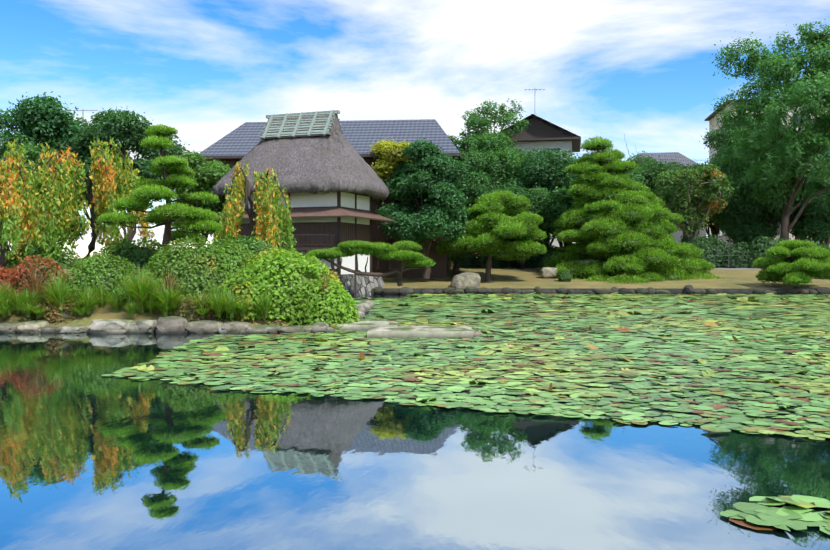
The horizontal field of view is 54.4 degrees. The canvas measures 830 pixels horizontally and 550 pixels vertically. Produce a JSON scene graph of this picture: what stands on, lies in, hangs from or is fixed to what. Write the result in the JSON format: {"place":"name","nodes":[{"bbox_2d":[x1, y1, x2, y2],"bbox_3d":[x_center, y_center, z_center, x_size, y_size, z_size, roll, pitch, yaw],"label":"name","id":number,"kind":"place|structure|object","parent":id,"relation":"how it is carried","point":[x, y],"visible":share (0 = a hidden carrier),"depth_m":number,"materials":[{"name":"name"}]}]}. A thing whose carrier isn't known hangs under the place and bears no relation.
{"place":"outdoors","nodes":[
{"label":"outdoors","id":0,"kind":"place"},
{"bbox_2d":[69,89,670,159],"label":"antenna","id":1,"kind":"object","parent":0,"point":[82,110],"visible":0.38,"depth_m":72.24,"materials":[{"name":"grey metal"}]},
{"bbox_2d":[0,294,829,549],"bbox_3d":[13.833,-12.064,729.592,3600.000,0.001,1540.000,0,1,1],"label":"pond water","id":2,"kind":"structure","parent":0,"point":[91,458],"depth_m":7.44,"materials":[{"name":"liquid"}]},
{"bbox_2d":[101,291,829,534],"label":"water lily pads","id":3,"kind":"object","parent":2,"relation":"on","point":[755,516],"visible":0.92,"depth_m":14.89,"materials":[{"name":"green plant"}]},
{"bbox_2d":[131,294,829,434],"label":"lily pads","id":4,"kind":"object","parent":2,"relation":"on","point":[661,411],"visible":0.15,"depth_m":16.49,"materials":[{"name":"green plant"}]},
{"bbox_2d":[0,261,829,325],"bbox_3d":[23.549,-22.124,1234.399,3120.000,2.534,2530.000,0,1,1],"label":"terrain","id":5,"kind":"structure","parent":0,"point":[515,278],"depth_m":47.83,"materials":[{"name":"beige soil"}]},
{"bbox_2d":[0,138,44,270],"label":"weeping cherry","id":6,"kind":"object","parent":5,"relation":"on","point":[17,201],"visible":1,"depth_m":25.53,"materials":[{"name":"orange plant"}]},
{"bbox_2d":[0,255,70,306],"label":"red brown shrub","id":7,"kind":"object","parent":5,"relation":"on","point":[18,274],"visible":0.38,"depth_m":23.28,"materials":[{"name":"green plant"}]},
{"bbox_2d":[0,91,91,213],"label":"tree","id":8,"kind":"object","parent":5,"relation":"on","point":[46,118],"visible":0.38,"depth_m":49.91,"materials":[{"name":"green plant"}]},
{"bbox_2d":[1,135,90,247],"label":"tree","id":9,"kind":"object","parent":5,"relation":"on","point":[37,152],"visible":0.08,"depth_m":43.46,"materials":[{"name":"green plant"}]},
{"bbox_2d":[8,136,156,261],"bbox_3d":[-11.300,-2.435,27.971,4.676,4.929,4.851,-1,1,-32],"label":"weeping cherry","id":10,"kind":"object","parent":5,"relation":"on","point":[101,194],"visible":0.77,"depth_m":27.38,"materials":[{"name":"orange plant"}]},
{"bbox_2d":[61,253,163,305],"bbox_3d":[-8.882,0.734,23.977,3.598,2.795,2.441,0,1,1],"label":"bush","id":11,"kind":"object","parent":5,"relation":"on","point":[102,272],"visible":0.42,"depth_m":23.40,"materials":[{"name":"green plant"}]},
{"bbox_2d":[21,292,224,323],"bbox_3d":[-9.774,1.117,22.788,9.753,1.729,1.813,0,1,1],"label":"low shrub","id":12,"kind":"object","parent":5,"relation":"on","point":[183,310],"visible":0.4,"depth_m":22.09,"materials":[{"name":"green plant"}]},
{"bbox_2d":[62,106,189,239],"bbox_3d":[-18.173,-5.117,50.286,7.353,10.840,7.180,0,1,1],"label":"tree","id":13,"kind":"object","parent":5,"relation":"on","point":[122,127],"visible":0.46,"depth_m":48.90,"materials":[{"name":"green plant"}]},
{"bbox_2d":[3,235,278,269],"bbox_3d":[-10.661,0.317,27.038,12.878,3.398,3.918,0,1,-12],"label":"shrub row","id":14,"kind":"object","parent":5,"relation":"on","point":[134,252],"visible":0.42,"depth_m":26.81,"materials":[{"name":"green plant"}]},
{"bbox_2d":[95,124,224,266],"bbox_3d":[-7.687,-2.298,25.503,3.702,4.820,3.658,0,1,1],"label":"island pine","id":15,"kind":"object","parent":5,"relation":"on","point":[169,215],"visible":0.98,"depth_m":24.60,"materials":[{"name":"green plant"}]},
{"bbox_2d":[0,264,338,323],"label":"tall grass","id":16,"kind":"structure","parent":5,"relation":"on","point":[143,298],"depth_m":22.09,"materials":[{"name":"green plant"}]},
{"bbox_2d":[20,257,333,300],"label":"dry grass plumes","id":17,"kind":"object","parent":5,"relation":"on","point":[33,280],"depth_m":22.63,"materials":[{"name":"brown plant"}]},
{"bbox_2d":[0,300,374,333],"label":"shore rocks","id":18,"kind":"object","parent":5,"relation":"on","point":[172,325],"visible":0.62,"depth_m":21.29,"materials":[{"name":"grey stone"}]},
{"bbox_2d":[161,150,232,246],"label":"tree","id":19,"kind":"object","parent":5,"relation":"on","point":[207,177],"visible":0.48,"depth_m":46.69,"materials":[{"name":"green plant"}]},
{"bbox_2d":[144,236,254,297],"bbox_3d":[-6.446,0.489,24.505,3.777,3.380,2.857,0,1,1],"label":"bush","id":20,"kind":"object","parent":5,"relation":"on","point":[202,269],"visible":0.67,"depth_m":23.74,"materials":[{"name":"green plant"}]},
{"bbox_2d":[192,157,230,236],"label":"tree","id":21,"kind":"object","parent":5,"relation":"on","point":[215,161],"depth_m":49.58,"materials":[{"name":"green plant"}]},
{"bbox_2d":[210,161,296,256],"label":"weeping cherry","id":22,"kind":"object","parent":5,"relation":"on","point":[269,216],"visible":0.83,"depth_m":30.34,"materials":[{"name":"yellow plant"}]},
{"bbox_2d":[213,248,360,327],"bbox_3d":[-3.652,0.842,23.709,4.352,3.306,4.191,0,1,1],"label":"bush","id":23,"kind":"object","parent":5,"relation":"on","point":[285,278],"visible":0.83,"depth_m":22.25,"materials":[{"name":"green plant"}]},
{"bbox_2d":[212,110,394,295],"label":"thatched house","id":24,"kind":"structure","parent":5,"relation":"on","point":[331,181],"depth_m":43.98,"materials":[{"name":"plant"}]},
{"bbox_2d":[199,119,460,277],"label":"house","id":25,"kind":"structure","parent":5,"relation":"on","point":[235,146],"depth_m":53.45,"materials":[{"name":"grey tile"}]},
{"bbox_2d":[304,240,435,297],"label":"leaning pine","id":26,"kind":"object","parent":5,"relation":"on","point":[407,252],"visible":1,"depth_m":40.46,"materials":[{"name":"green plant"}]},
{"bbox_2d":[368,137,412,269],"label":"yellow tree","id":27,"kind":"object","parent":5,"relation":"on","point":[391,152],"visible":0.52,"depth_m":50.68,"materials":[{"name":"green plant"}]},
{"bbox_2d":[329,321,482,338],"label":"stone slab","id":28,"kind":"structure","parent":5,"relation":"on","point":[383,329],"depth_m":19.82,"materials":[{"name":"grey stone"}]},
{"bbox_2d":[376,138,474,278],"bbox_3d":[0.795,-4.056,49.826,6.448,8.606,6.297,0,1,1],"label":"tree","id":29,"kind":"object","parent":5,"relation":"on","point":[438,210],"visible":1,"depth_m":48.38,"materials":[{"name":"green plant"}]},
{"bbox_2d":[413,147,504,274],"bbox_3d":[2.783,-4.209,54.228,7.112,8.638,6.053,0,1,1],"label":"tree","id":30,"kind":"object","parent":5,"relation":"on","point":[476,181],"visible":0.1,"depth_m":52.88,"materials":[{"name":"green plant"}]},
{"bbox_2d":[447,114,498,154],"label":"tree","id":31,"kind":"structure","parent":5,"relation":"on","point":[463,144],"depth_m":68.61,"materials":[{"name":"green plant"}]},
{"bbox_2d":[435,190,547,281],"bbox_3d":[5.002,-2.356,50.436,6.527,5.937,6.183,1,2,44],"label":"lawn pine","id":32,"kind":"object","parent":5,"relation":"on","point":[502,226],"visible":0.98,"depth_m":49.09,"materials":[{"name":"green plant"}]},
{"bbox_2d":[457,98,530,139],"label":"tree","id":33,"kind":"object","parent":5,"relation":"on","point":[509,118],"visible":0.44,"depth_m":71.00,"materials":[{"name":"green plant"}]},
{"bbox_2d":[464,128,549,192],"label":"tree","id":34,"kind":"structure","parent":5,"relation":"on","point":[504,164],"depth_m":61.86,"materials":[{"name":"green plant"}]},
{"bbox_2d":[496,183,554,268],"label":"tree","id":35,"kind":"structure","parent":5,"relation":"on","point":[534,197],"depth_m":56.18,"materials":[{"name":"green plant"}]},
{"bbox_2d":[496,114,580,248],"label":"house","id":36,"kind":"structure","parent":5,"relation":"on","point":[542,133],"depth_m":73.57,"materials":[{"name":"tile"}]},
{"bbox_2d":[499,145,584,244],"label":"tree","id":37,"kind":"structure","parent":5,"relation":"on","point":[540,170],"depth_m":59.69,"materials":[{"name":"green plant"}]},
{"bbox_2d":[537,249,576,272],"bbox_3d":[9.878,-0.288,55.132,3.113,3.014,2.394,0,1,1],"label":"clipped bush","id":38,"kind":"object","parent":5,"relation":"on","point":[548,256],"visible":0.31,"depth_m":54.77,"materials":[{"name":"green plant"}]},
{"bbox_2d":[538,186,584,247],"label":"tree","id":39,"kind":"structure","parent":5,"relation":"on","point":[563,203],"depth_m":56.35,"materials":[{"name":"green plant"}]},
{"bbox_2d":[557,269,572,281],"bbox_3d":[9.326,0.220,50.163,0.985,1.154,0.983,0,1,1],"label":"clipped bush","id":40,"kind":"object","parent":5,"relation":"on","point":[564,275],"visible":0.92,"depth_m":49.88,"materials":[{"name":"green plant"}]},
{"bbox_2d":[371,258,829,294],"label":"bank edge stones","id":41,"kind":"object","parent":5,"relation":"on","point":[466,283],"visible":0.52,"depth_m":45.16,"materials":[{"name":"grey stone"}]},
{"bbox_2d":[550,156,650,193],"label":"tree","id":42,"kind":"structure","parent":5,"relation":"on","point":[634,175],"depth_m":63.05,"materials":[{"name":"green plant"}]},
{"bbox_2d":[460,252,757,267],"bbox_3d":[24.919,-1.102,58.942,44.025,1.349,0.050,0,1,1],"label":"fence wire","id":43,"kind":"object","parent":5,"relation":"on","point":[728,255],"visible":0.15,"depth_m":58.97,"materials":[{"name":"grey metal"}]},
{"bbox_2d":[543,135,723,283],"bbox_3d":[14.274,-3.708,54.334,12.180,10.850,12.550,0,1,1],"label":"lawn pine","id":44,"kind":"object","parent":5,"relation":"on","point":[618,220],"visible":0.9,"depth_m":51.66,"materials":[{"name":"green plant"}]},
{"bbox_2d":[452,234,829,268],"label":"hedge undergrowth","id":45,"kind":"object","parent":5,"relation":"on","point":[707,247],"visible":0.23,"depth_m":59.42,"materials":[{"name":"green plant"}]},
{"bbox_2d":[625,151,689,232],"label":"tree","id":46,"kind":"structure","parent":5,"relation":"on","point":[651,165],"depth_m":65.22,"materials":[{"name":"green plant"}]},
{"bbox_2d":[634,152,705,242],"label":"grey house","id":47,"kind":"structure","parent":5,"relation":"on","point":[676,157],"depth_m":88.90,"materials":[{"name":"stone"}]},
{"bbox_2d":[648,162,734,242],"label":"autumn tree","id":48,"kind":"object","parent":5,"relation":"on","point":[676,198],"visible":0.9,"depth_m":58.44,"materials":[{"name":"green plant"}]},
{"bbox_2d":[624,135,765,242],"bbox_3d":[21.012,-5.641,66.180,14.744,11.282,6.845,0,1,1],"label":"bare tree","id":49,"kind":"object","parent":5,"relation":"on","point":[690,167],"visible":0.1,"depth_m":64.41,"materials":[{"name":"brown plant"}]},
{"bbox_2d":[683,161,740,240],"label":"tree","id":50,"kind":"object","parent":5,"relation":"on","point":[714,229],"visible":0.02,"depth_m":70.78,"materials":[{"name":"green plant"}]},
{"bbox_2d":[694,158,775,245],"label":"tree","id":51,"kind":"object","parent":5,"relation":"on","point":[723,168],"visible":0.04,"depth_m":68.39,"materials":[{"name":"green plant"}]},
{"bbox_2d":[699,113,780,240],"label":"screen tree","id":52,"kind":"object","parent":5,"relation":"on","point":[717,139],"visible":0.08,"depth_m":77.67,"materials":[{"name":"green plant"}]},
{"bbox_2d":[715,171,799,243],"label":"tree","id":53,"kind":"object","parent":5,"relation":"on","point":[742,214],"visible":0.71,"depth_m":64.26,"materials":[{"name":"green plant"}]},
{"bbox_2d":[704,98,829,248],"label":"apartment block","id":54,"kind":"structure","parent":5,"relation":"on","point":[710,119],"depth_m":93.69,"materials":[{"name":"grey stone"}]},
{"bbox_2d":[707,19,829,240],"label":"tall tree","id":55,"kind":"object","parent":5,"relation":"on","point":[809,143],"visible":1,"depth_m":60.52,"materials":[{"name":"green plant"}]},
{"bbox_2d":[764,125,799,239],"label":"screen tree","id":56,"kind":"object","parent":5,"relation":"on","point":[780,167],"depth_m":82.75,"materials":[{"name":"green plant"}]},
{"bbox_2d":[753,239,829,288],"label":"lawn pine","id":57,"kind":"object","parent":5,"relation":"on","point":[809,259],"visible":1,"depth_m":45.28,"materials":[{"name":"green plant"}]},
{"bbox_2d":[779,178,829,245],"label":"bush","id":58,"kind":"object","parent":5,"relation":"on","point":[812,223],"visible":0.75,"depth_m":63.93,"materials":[{"name":"green plant"}]},
{"bbox_2d":[781,147,829,246],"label":"tree","id":59,"kind":"object","parent":5,"relation":"on","point":[828,238],"visible":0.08,"depth_m":70.44,"materials":[{"name":"green plant"}]},
{"bbox_2d":[0,0,829,259],"label":"sky","id":60,"kind":"structure","parent":0,"point":[642,71],"materials":[{"name":"blue"}]},
{"bbox_2d":[511,268,758,269],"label":"lawn gravel path","id":61,"kind":"structure","parent":0,"point":[711,268],"depth_m":58.16,"materials":[{"name":"beige gravel"}]}
]}

